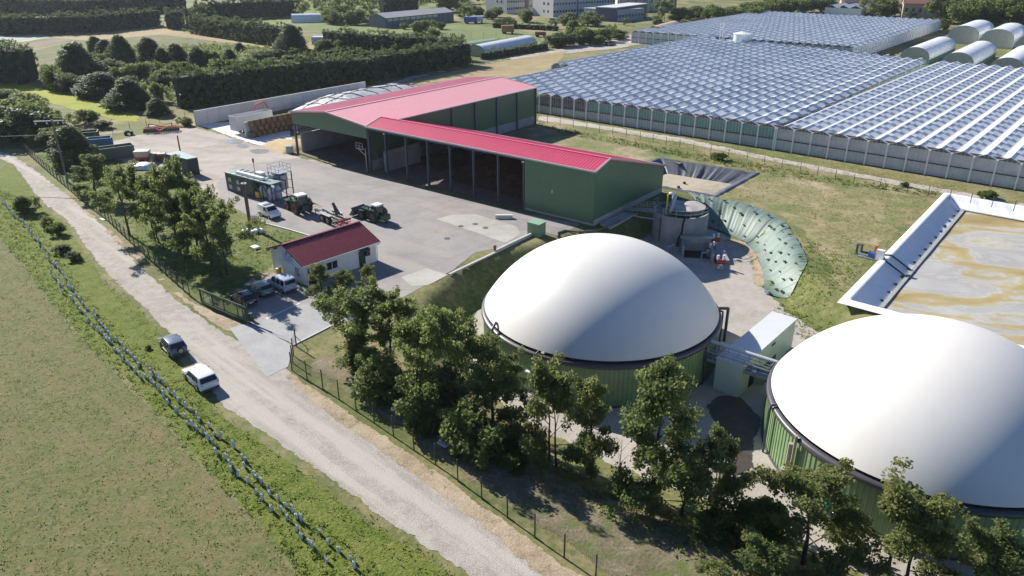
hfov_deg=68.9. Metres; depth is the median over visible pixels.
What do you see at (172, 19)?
hedge
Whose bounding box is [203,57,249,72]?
bush
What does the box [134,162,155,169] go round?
white tarpaulin
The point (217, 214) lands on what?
broadleaf tree
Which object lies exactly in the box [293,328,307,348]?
gate end post
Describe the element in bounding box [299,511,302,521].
tree guard
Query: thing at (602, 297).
gas digester
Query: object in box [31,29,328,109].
scrub ground
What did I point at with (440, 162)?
biomass heap
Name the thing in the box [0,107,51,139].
bush
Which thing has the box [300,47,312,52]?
bush
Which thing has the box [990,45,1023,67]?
poly tunnel
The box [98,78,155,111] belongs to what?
conifer
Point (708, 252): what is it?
pipe manifold
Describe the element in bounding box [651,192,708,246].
concrete tank
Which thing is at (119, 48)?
conifer
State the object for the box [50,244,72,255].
bush
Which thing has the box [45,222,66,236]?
bush
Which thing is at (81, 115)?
bush
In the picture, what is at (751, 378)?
doorway
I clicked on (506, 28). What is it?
box trailer
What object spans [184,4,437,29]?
hilltop meadow
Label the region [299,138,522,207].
shed floor
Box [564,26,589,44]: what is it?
bush
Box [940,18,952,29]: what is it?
bush
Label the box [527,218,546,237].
green cabinet
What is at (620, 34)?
bush
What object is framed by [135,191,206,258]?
broadleaf tree
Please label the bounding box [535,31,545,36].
box trailer
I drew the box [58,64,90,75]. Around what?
bush
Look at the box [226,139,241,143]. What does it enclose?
puddle
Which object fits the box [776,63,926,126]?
valley gutter
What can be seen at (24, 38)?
pale field
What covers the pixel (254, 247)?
white board
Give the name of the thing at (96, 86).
conifer
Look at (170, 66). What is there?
bush
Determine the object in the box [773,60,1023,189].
greenhouse
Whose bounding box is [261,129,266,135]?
round bale
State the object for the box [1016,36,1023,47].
poly tunnel
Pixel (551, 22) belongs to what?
broadleaf tree
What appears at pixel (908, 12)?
bush
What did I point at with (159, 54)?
conifer
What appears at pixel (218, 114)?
silage wall
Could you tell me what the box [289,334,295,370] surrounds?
wire fence
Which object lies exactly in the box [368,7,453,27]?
grey shed
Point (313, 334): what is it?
kerb
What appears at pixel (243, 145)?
puddle
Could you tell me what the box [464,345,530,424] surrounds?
broadleaf tree
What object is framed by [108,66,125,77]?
bush
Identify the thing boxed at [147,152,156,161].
wooden crate
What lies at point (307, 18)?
poly tunnel
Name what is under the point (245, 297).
parked car
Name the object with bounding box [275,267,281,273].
yellow bin
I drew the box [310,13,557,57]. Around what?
meadow
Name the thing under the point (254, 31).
hedge
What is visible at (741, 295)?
tank yard
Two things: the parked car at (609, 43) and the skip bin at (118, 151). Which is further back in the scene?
the parked car at (609, 43)
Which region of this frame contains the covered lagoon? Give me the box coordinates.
[838,193,1023,347]
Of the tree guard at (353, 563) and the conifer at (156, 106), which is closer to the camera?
the tree guard at (353, 563)
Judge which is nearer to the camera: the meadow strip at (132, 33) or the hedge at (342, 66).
the hedge at (342, 66)
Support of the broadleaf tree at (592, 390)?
on the ground at (466, 290)
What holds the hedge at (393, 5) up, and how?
on the hilltop meadow at (285, 19)
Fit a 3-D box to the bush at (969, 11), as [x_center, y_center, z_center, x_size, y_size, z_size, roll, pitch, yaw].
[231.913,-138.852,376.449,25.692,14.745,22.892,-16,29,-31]
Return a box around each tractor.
[284,192,312,214]
[349,202,390,222]
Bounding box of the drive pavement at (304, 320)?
[260,303,374,343]
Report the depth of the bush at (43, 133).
153.53 m
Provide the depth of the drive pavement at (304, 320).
82.12 m
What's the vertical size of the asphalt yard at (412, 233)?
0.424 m
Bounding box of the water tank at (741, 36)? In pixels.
[733,31,750,42]
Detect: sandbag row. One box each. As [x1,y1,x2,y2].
[303,83,401,107]
[322,84,408,104]
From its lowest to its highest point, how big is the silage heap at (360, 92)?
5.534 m
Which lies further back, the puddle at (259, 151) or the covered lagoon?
the puddle at (259, 151)
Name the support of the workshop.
on the ground at (466, 290)
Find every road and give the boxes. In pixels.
[0,152,542,575]
[390,34,630,82]
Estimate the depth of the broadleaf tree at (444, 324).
62.09 m
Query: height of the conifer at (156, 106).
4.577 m
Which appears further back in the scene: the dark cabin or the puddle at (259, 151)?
the puddle at (259, 151)
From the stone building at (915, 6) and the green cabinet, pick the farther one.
the stone building at (915, 6)
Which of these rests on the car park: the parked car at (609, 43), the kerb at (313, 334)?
the parked car at (609, 43)
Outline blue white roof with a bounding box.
[311,36,322,43]
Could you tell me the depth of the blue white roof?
318.01 m
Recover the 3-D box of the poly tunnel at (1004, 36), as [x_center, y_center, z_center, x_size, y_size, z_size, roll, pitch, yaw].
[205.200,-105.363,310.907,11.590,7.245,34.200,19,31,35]
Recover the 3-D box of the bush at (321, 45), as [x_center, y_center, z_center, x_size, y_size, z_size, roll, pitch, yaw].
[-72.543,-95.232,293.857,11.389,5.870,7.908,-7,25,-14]
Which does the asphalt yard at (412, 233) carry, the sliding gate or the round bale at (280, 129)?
the sliding gate
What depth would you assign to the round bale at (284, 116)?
166.92 m
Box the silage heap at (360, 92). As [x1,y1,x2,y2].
[288,83,416,130]
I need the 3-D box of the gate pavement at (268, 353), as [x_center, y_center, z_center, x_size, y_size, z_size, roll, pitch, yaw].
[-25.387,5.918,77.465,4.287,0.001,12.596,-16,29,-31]
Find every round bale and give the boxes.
[247,120,253,126]
[249,131,255,137]
[251,125,257,131]
[253,119,259,125]
[255,131,261,136]
[257,124,263,130]
[259,118,265,123]
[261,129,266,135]
[263,123,268,129]
[265,117,270,122]
[266,128,272,133]
[269,122,274,127]
[270,116,276,121]
[272,127,277,132]
[274,121,279,126]
[276,115,281,120]
[278,126,283,131]
[280,120,285,125]
[281,113,287,119]
[283,125,288,130]
[285,119,290,124]
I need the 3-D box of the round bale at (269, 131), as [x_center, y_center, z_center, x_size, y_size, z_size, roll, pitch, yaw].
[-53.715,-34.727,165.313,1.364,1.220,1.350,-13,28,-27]
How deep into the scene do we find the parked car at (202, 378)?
69.31 m
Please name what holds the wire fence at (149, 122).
on the ground at (466, 290)
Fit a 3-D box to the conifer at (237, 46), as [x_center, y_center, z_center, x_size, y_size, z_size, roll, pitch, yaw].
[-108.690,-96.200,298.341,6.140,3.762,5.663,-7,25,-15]
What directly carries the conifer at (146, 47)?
on the scrub ground at (47, 55)
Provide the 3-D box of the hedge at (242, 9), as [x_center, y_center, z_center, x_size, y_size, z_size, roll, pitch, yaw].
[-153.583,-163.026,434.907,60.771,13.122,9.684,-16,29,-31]
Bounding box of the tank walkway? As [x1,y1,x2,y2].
[701,338,777,406]
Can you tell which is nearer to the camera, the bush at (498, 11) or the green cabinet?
the green cabinet
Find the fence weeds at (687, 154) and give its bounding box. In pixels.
[539,122,937,193]
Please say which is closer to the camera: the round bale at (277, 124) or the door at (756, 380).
the door at (756, 380)
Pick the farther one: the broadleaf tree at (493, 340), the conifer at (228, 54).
the conifer at (228, 54)
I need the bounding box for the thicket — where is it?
[244,0,483,13]
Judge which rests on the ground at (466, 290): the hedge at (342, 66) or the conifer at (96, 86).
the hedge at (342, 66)
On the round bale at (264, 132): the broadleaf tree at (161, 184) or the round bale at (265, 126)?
the round bale at (265, 126)
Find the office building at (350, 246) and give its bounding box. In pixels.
[265,221,380,285]
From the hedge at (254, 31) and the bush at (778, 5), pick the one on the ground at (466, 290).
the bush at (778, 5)
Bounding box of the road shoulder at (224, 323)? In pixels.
[82,209,240,330]
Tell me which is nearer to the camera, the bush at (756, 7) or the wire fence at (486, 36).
the wire fence at (486, 36)
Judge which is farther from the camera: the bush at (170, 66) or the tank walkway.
the bush at (170, 66)
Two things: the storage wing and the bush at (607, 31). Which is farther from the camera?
the bush at (607, 31)
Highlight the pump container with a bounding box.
[713,311,796,396]
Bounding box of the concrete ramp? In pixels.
[600,210,637,228]
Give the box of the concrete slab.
[438,214,519,242]
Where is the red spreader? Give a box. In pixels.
[133,149,150,161]
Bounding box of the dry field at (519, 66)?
[402,51,564,85]
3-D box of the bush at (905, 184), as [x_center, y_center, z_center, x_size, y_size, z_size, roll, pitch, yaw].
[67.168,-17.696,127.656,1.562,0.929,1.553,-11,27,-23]
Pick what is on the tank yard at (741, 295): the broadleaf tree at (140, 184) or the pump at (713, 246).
the pump at (713, 246)
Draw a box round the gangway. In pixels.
[624,201,659,219]
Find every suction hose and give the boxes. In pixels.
[884,258,911,279]
[885,254,916,273]
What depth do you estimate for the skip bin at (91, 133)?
158.79 m
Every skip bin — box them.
[79,129,99,136]
[84,135,113,146]
[96,142,134,160]
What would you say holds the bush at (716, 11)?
on the ground at (466, 290)
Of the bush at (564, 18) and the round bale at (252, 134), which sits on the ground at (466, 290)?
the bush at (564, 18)
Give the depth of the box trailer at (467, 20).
402.66 m
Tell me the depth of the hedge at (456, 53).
238.73 m
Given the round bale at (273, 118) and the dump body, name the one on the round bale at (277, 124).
the round bale at (273, 118)
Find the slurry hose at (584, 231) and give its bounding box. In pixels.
[556,220,620,236]
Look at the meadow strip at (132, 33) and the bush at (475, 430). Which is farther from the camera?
the meadow strip at (132, 33)
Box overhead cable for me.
[0,134,53,136]
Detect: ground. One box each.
[0,0,1023,575]
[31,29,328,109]
[706,395,760,474]
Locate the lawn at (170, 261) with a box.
[35,147,304,299]
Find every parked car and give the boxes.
[157,333,187,357]
[181,363,219,393]
[227,289,257,307]
[244,280,274,297]
[605,42,615,45]
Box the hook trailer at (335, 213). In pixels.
[314,203,350,224]
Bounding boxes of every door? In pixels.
[308,269,316,284]
[358,252,365,266]
[753,365,766,384]
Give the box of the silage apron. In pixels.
[198,122,291,144]
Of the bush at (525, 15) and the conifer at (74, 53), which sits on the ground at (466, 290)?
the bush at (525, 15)
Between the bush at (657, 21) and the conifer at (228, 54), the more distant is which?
the bush at (657, 21)
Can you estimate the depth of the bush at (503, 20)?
384.95 m
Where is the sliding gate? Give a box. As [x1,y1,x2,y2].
[198,288,289,340]
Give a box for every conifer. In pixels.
[54,41,109,77]
[71,71,117,100]
[85,36,99,53]
[93,39,108,54]
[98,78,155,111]
[103,34,138,63]
[134,36,158,61]
[143,97,173,116]
[150,48,169,64]
[162,43,188,64]
[184,46,208,66]
[221,49,237,59]
[233,43,247,50]
[270,23,307,53]
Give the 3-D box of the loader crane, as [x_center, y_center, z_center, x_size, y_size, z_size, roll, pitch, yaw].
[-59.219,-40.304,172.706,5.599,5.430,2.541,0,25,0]
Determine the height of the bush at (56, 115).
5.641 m
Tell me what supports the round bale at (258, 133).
on the silage apron
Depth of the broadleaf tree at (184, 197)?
93.16 m
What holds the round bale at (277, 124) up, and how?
on the round bale at (280, 129)
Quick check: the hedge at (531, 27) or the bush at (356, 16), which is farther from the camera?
the bush at (356, 16)
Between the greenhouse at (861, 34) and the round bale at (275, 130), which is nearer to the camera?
the round bale at (275, 130)
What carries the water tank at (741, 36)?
on the ground at (466, 290)
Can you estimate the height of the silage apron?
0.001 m
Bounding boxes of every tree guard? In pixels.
[231,438,235,448]
[246,475,249,483]
[260,491,263,500]
[290,502,293,512]
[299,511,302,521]
[309,537,313,550]
[352,559,355,568]
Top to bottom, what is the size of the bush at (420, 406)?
5.862 m
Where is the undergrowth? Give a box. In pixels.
[331,342,791,575]
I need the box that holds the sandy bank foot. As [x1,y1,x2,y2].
[723,238,763,285]
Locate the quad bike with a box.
[124,129,132,135]
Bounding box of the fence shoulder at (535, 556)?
[286,374,581,575]
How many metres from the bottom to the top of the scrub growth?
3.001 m
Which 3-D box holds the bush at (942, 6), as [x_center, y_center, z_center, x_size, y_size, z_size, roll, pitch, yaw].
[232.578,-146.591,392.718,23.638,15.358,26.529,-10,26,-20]
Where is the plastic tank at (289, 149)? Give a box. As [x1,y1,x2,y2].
[285,145,293,153]
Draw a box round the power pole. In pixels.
[33,119,68,182]
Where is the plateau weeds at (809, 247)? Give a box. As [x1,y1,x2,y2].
[774,234,858,338]
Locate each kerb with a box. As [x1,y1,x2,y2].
[258,221,308,235]
[293,325,331,345]
[448,252,495,274]
[494,233,531,252]
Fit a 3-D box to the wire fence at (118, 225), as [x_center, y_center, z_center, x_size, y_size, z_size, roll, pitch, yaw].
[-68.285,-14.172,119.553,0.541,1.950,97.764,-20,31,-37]
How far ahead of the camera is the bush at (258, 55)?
267.64 m
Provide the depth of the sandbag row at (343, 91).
185.22 m
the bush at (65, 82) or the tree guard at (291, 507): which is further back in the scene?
the bush at (65, 82)
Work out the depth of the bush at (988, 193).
121.09 m
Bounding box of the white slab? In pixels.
[402,268,446,285]
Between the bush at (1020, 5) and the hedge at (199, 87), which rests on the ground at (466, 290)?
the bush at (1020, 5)
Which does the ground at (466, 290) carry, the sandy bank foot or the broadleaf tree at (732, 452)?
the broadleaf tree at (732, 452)
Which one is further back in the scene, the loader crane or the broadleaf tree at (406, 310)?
the loader crane
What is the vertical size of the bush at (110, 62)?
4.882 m
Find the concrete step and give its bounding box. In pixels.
[495,214,511,218]
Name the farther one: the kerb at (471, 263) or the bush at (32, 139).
the bush at (32, 139)
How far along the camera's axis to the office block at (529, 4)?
468.31 m
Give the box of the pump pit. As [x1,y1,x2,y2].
[680,235,714,262]
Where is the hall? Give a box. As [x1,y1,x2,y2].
[596,3,647,21]
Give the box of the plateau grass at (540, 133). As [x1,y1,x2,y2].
[507,121,927,286]
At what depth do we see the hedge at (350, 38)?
287.32 m
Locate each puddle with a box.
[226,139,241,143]
[237,144,248,147]
[249,149,268,153]
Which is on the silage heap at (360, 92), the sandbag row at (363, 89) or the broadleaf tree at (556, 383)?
the sandbag row at (363, 89)
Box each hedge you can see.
[0,0,186,15]
[0,12,14,35]
[0,38,39,84]
[9,6,163,34]
[163,6,185,28]
[170,50,340,108]
[181,3,217,31]
[187,12,302,47]
[193,0,298,18]
[279,46,355,61]
[286,45,370,62]
[304,47,386,61]
[321,24,464,53]
[329,55,351,85]
[340,35,473,83]
[377,0,418,11]
[480,40,548,59]
[492,21,557,30]
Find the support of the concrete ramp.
on the ground at (466, 290)
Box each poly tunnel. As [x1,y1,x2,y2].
[291,13,322,22]
[471,35,536,56]
[649,21,679,27]
[900,37,955,63]
[942,41,995,64]
[948,20,993,43]
[980,23,1023,48]
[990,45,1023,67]
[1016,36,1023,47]
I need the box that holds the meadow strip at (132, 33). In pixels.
[48,28,314,49]
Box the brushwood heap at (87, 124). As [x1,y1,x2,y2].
[82,119,111,127]
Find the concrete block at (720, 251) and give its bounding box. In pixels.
[714,245,729,263]
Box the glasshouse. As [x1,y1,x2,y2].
[824,2,869,15]
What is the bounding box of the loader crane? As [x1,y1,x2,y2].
[253,101,268,110]
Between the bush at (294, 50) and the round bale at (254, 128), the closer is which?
the round bale at (254, 128)
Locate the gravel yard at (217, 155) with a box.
[113,128,335,198]
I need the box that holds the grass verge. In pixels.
[0,165,449,575]
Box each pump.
[708,241,716,249]
[711,233,720,244]
[716,255,725,270]
[855,243,885,260]
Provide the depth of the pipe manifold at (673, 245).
108.18 m
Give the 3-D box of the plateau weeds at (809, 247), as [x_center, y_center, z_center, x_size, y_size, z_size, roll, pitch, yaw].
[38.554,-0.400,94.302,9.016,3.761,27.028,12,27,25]
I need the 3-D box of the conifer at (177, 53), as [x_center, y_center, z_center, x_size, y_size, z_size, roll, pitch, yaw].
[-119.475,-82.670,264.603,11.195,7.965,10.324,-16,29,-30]
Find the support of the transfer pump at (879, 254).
on the plateau grass at (540, 133)
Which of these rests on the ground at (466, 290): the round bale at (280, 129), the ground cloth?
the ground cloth
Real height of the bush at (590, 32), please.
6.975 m
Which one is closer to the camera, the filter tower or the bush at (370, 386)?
the bush at (370, 386)
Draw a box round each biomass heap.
[422,148,471,171]
[449,154,522,198]
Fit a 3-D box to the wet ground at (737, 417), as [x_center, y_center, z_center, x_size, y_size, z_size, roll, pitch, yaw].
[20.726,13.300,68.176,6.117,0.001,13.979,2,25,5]
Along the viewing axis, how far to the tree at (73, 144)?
137.99 m
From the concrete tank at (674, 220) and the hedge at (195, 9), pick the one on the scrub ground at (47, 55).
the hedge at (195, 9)
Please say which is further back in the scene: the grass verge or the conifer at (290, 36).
the conifer at (290, 36)
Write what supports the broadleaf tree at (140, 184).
on the lawn at (170, 261)
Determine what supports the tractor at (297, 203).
on the asphalt yard at (412, 233)
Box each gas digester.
[481,233,729,407]
[761,314,1023,562]
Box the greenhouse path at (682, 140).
[538,116,1023,205]
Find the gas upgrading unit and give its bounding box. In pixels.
[224,158,287,202]
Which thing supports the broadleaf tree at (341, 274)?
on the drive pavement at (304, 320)
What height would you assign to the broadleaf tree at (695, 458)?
8.652 m
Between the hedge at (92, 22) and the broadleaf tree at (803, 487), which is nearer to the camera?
the broadleaf tree at (803, 487)
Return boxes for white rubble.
[241,228,263,234]
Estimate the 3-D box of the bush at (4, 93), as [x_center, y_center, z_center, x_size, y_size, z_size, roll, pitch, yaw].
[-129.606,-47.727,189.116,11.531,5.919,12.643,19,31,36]
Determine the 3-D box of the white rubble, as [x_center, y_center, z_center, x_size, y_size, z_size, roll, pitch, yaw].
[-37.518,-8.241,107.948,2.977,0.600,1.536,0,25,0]
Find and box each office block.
[486,0,524,13]
[525,0,532,11]
[533,0,614,16]
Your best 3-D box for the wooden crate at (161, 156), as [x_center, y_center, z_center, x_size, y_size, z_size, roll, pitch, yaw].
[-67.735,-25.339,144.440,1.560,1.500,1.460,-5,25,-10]
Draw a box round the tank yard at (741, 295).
[466,229,1023,575]
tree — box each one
[44,125,98,171]
[65,153,112,198]
[80,159,149,235]
[114,168,171,242]
[133,154,215,250]
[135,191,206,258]
[163,178,217,255]
[164,184,239,266]
[176,193,266,276]
[302,262,333,297]
[311,285,403,373]
[328,268,362,300]
[331,274,434,386]
[355,308,461,393]
[356,264,377,286]
[392,304,520,443]
[438,330,525,398]
[456,5,473,17]
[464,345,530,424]
[499,351,619,466]
[546,19,558,28]
[561,374,614,478]
[604,353,716,499]
[608,23,618,29]
[613,433,765,541]
[622,18,631,24]
[651,0,677,20]
[674,421,770,530]
[695,524,835,575]
[712,457,875,575]
[804,456,1011,575]
[920,511,1023,575]
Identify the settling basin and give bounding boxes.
[648,158,760,196]
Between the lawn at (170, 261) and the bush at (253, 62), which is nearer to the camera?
the lawn at (170, 261)
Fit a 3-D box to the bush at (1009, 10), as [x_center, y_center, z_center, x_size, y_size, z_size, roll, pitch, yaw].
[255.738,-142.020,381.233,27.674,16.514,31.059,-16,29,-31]
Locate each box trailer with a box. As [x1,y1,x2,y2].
[464,17,476,23]
[474,16,482,22]
[501,25,513,33]
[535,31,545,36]
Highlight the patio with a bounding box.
[234,272,268,291]
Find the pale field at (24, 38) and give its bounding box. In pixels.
[0,34,48,42]
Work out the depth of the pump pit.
108.46 m
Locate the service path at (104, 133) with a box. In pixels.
[99,121,175,134]
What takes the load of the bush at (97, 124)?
on the ground at (466, 290)
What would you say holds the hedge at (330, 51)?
on the scrub ground at (47, 55)
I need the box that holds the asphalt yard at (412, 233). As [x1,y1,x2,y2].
[216,158,583,337]
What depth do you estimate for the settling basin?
137.48 m
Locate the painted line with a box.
[266,303,299,318]
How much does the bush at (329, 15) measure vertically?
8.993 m
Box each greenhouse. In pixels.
[508,33,925,149]
[631,10,940,53]
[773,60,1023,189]
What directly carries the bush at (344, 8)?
on the meadow at (460, 28)
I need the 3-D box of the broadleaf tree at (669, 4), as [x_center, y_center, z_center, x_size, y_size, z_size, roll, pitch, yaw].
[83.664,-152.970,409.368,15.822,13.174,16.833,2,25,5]
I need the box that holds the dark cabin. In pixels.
[165,151,199,175]
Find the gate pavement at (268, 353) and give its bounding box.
[230,323,291,376]
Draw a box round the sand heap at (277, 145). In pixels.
[261,139,301,153]
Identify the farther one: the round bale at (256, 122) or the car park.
the car park
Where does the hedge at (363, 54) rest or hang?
on the scrub ground at (47, 55)
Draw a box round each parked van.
[256,201,280,219]
[267,272,296,293]
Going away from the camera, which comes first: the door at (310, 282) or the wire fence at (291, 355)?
the wire fence at (291, 355)
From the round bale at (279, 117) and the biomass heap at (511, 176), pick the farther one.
the round bale at (279, 117)
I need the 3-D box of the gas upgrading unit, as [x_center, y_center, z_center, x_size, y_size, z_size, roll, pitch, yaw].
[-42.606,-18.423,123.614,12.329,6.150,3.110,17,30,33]
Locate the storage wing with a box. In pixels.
[364,116,666,225]
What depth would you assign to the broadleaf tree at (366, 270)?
88.04 m
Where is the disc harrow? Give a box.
[143,122,179,133]
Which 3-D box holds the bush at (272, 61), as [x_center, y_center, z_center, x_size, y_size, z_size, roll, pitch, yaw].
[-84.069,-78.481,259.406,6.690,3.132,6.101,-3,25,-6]
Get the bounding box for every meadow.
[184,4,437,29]
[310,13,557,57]
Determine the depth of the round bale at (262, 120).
162.81 m
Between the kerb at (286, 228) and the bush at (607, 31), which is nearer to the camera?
the kerb at (286, 228)
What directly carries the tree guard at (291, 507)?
on the grass verge
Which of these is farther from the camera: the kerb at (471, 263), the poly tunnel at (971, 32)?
the poly tunnel at (971, 32)
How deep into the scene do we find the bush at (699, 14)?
405.55 m
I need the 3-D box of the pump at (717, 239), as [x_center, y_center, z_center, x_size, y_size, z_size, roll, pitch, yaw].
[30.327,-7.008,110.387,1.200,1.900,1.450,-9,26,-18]
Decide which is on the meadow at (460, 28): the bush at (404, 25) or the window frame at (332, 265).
the bush at (404, 25)
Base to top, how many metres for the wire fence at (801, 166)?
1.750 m
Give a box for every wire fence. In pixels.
[20,140,201,299]
[91,109,196,132]
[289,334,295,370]
[289,352,627,575]
[458,31,538,38]
[537,115,1023,211]
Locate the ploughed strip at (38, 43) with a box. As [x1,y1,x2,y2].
[10,39,70,47]
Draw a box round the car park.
[560,38,641,52]
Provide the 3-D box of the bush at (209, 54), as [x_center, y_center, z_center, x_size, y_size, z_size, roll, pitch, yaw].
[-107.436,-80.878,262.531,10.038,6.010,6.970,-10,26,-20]
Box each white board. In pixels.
[249,245,259,249]
[437,439,448,447]
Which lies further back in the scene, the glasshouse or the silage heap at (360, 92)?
the glasshouse
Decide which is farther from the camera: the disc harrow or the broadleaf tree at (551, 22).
the broadleaf tree at (551, 22)
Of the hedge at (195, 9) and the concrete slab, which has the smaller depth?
the concrete slab
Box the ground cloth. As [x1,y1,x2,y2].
[689,192,806,297]
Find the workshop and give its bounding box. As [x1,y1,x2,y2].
[584,7,643,20]
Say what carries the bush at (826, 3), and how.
on the ground at (466, 290)
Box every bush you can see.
[0,88,25,98]
[0,97,51,139]
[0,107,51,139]
[7,92,49,108]
[11,195,41,213]
[23,127,56,147]
[35,125,78,146]
[38,63,62,89]
[38,105,68,128]
[39,217,54,228]
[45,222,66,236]
[46,73,85,92]
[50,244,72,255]
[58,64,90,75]
[64,109,100,124]
[64,250,81,260]
[86,53,108,65]
[93,120,112,128]
[102,58,127,72]
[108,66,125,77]
[119,60,163,80]
[121,75,146,89]
[147,69,173,86]
[148,81,169,100]
[164,61,194,77]
[175,116,192,126]
[197,49,220,62]
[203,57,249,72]
[242,58,266,67]
[250,50,274,61]
[261,57,277,64]
[270,49,286,57]
[288,48,299,53]
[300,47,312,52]
[313,39,341,51]
[320,8,343,23]
[328,4,356,20]
[341,8,375,24]
[349,363,418,407]
[390,360,465,439]
[399,22,407,28]
[409,19,437,32]
[426,28,440,36]
[431,0,470,10]
[437,22,445,29]
[437,400,509,471]
[465,5,484,16]
[479,422,529,476]
[483,9,496,18]
[489,6,503,16]
[491,18,508,24]
[501,16,516,23]
[518,8,532,22]
[540,32,571,47]
[556,12,578,24]
[560,33,577,46]
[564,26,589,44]
[565,19,585,32]
[577,11,605,25]
[581,26,602,36]
[588,35,605,44]
[594,27,616,40]
[609,29,629,38]
[652,18,662,24]
[669,7,697,21]
[686,5,708,20]
[701,4,734,18]
[704,495,788,549]
[709,152,727,159]
[723,5,746,16]
[738,0,768,12]
[762,0,792,11]
[785,0,800,12]
[795,0,822,12]
[811,0,838,11]
[859,0,901,15]
[899,182,909,186]
[904,10,917,17]
[923,0,968,22]
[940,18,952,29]
[947,0,999,25]
[964,0,1006,23]
[977,189,998,198]
[988,0,1023,23]
[994,19,1011,26]
[1005,1,1023,24]
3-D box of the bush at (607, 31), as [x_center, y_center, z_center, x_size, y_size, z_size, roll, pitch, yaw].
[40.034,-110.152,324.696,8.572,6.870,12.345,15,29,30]
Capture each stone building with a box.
[840,0,898,8]
[900,0,939,18]
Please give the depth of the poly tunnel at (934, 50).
266.26 m
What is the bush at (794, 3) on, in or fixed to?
on the ground at (466, 290)
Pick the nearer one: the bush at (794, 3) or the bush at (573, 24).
the bush at (573, 24)
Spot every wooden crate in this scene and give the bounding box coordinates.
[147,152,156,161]
[156,152,166,161]
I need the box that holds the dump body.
[228,109,272,132]
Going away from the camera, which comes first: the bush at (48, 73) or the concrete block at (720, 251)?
the concrete block at (720, 251)
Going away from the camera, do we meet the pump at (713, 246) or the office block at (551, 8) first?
the pump at (713, 246)
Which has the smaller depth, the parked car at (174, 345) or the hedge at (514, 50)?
the parked car at (174, 345)
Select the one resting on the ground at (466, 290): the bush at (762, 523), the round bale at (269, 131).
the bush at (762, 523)
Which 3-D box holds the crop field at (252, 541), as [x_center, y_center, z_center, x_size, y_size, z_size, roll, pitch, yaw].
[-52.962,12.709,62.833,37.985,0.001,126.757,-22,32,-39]
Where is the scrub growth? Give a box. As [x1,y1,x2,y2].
[40,41,277,102]
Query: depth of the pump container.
76.20 m
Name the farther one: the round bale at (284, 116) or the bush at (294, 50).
the bush at (294, 50)
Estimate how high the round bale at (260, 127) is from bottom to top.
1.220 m
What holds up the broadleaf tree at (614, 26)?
on the ground at (466, 290)
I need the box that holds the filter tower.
[267,161,293,197]
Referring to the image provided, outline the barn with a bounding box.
[289,76,537,171]
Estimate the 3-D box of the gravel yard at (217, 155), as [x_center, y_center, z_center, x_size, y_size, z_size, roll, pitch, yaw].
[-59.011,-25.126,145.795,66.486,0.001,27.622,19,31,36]
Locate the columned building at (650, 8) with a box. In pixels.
[615,0,676,10]
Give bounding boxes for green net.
[468,37,499,43]
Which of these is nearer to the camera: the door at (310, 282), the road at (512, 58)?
the door at (310, 282)
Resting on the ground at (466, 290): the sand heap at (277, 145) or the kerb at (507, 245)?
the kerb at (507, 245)
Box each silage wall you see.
[193,82,365,125]
[243,122,250,137]
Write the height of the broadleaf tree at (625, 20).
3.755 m
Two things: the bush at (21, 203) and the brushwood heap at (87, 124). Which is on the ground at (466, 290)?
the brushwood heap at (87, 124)
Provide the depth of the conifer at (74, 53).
231.08 m
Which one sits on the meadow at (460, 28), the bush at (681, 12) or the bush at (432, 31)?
the bush at (432, 31)
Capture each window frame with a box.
[294,266,300,277]
[326,259,339,271]
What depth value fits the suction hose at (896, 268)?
96.06 m
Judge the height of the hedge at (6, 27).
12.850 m
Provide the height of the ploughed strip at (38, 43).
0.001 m
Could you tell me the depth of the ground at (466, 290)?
92.81 m
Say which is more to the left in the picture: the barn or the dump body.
the dump body
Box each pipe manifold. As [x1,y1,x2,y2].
[666,243,679,252]
[700,249,710,259]
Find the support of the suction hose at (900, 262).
on the covered lagoon
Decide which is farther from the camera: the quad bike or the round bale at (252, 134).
the quad bike
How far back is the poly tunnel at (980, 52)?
254.47 m
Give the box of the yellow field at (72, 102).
[0,82,139,121]
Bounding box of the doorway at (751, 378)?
[748,365,755,387]
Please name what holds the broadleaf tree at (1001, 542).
on the ground at (466, 290)
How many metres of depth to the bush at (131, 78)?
212.89 m
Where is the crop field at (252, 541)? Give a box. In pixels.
[0,240,294,575]
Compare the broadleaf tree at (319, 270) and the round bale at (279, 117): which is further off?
the round bale at (279, 117)
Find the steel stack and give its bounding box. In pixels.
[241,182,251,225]

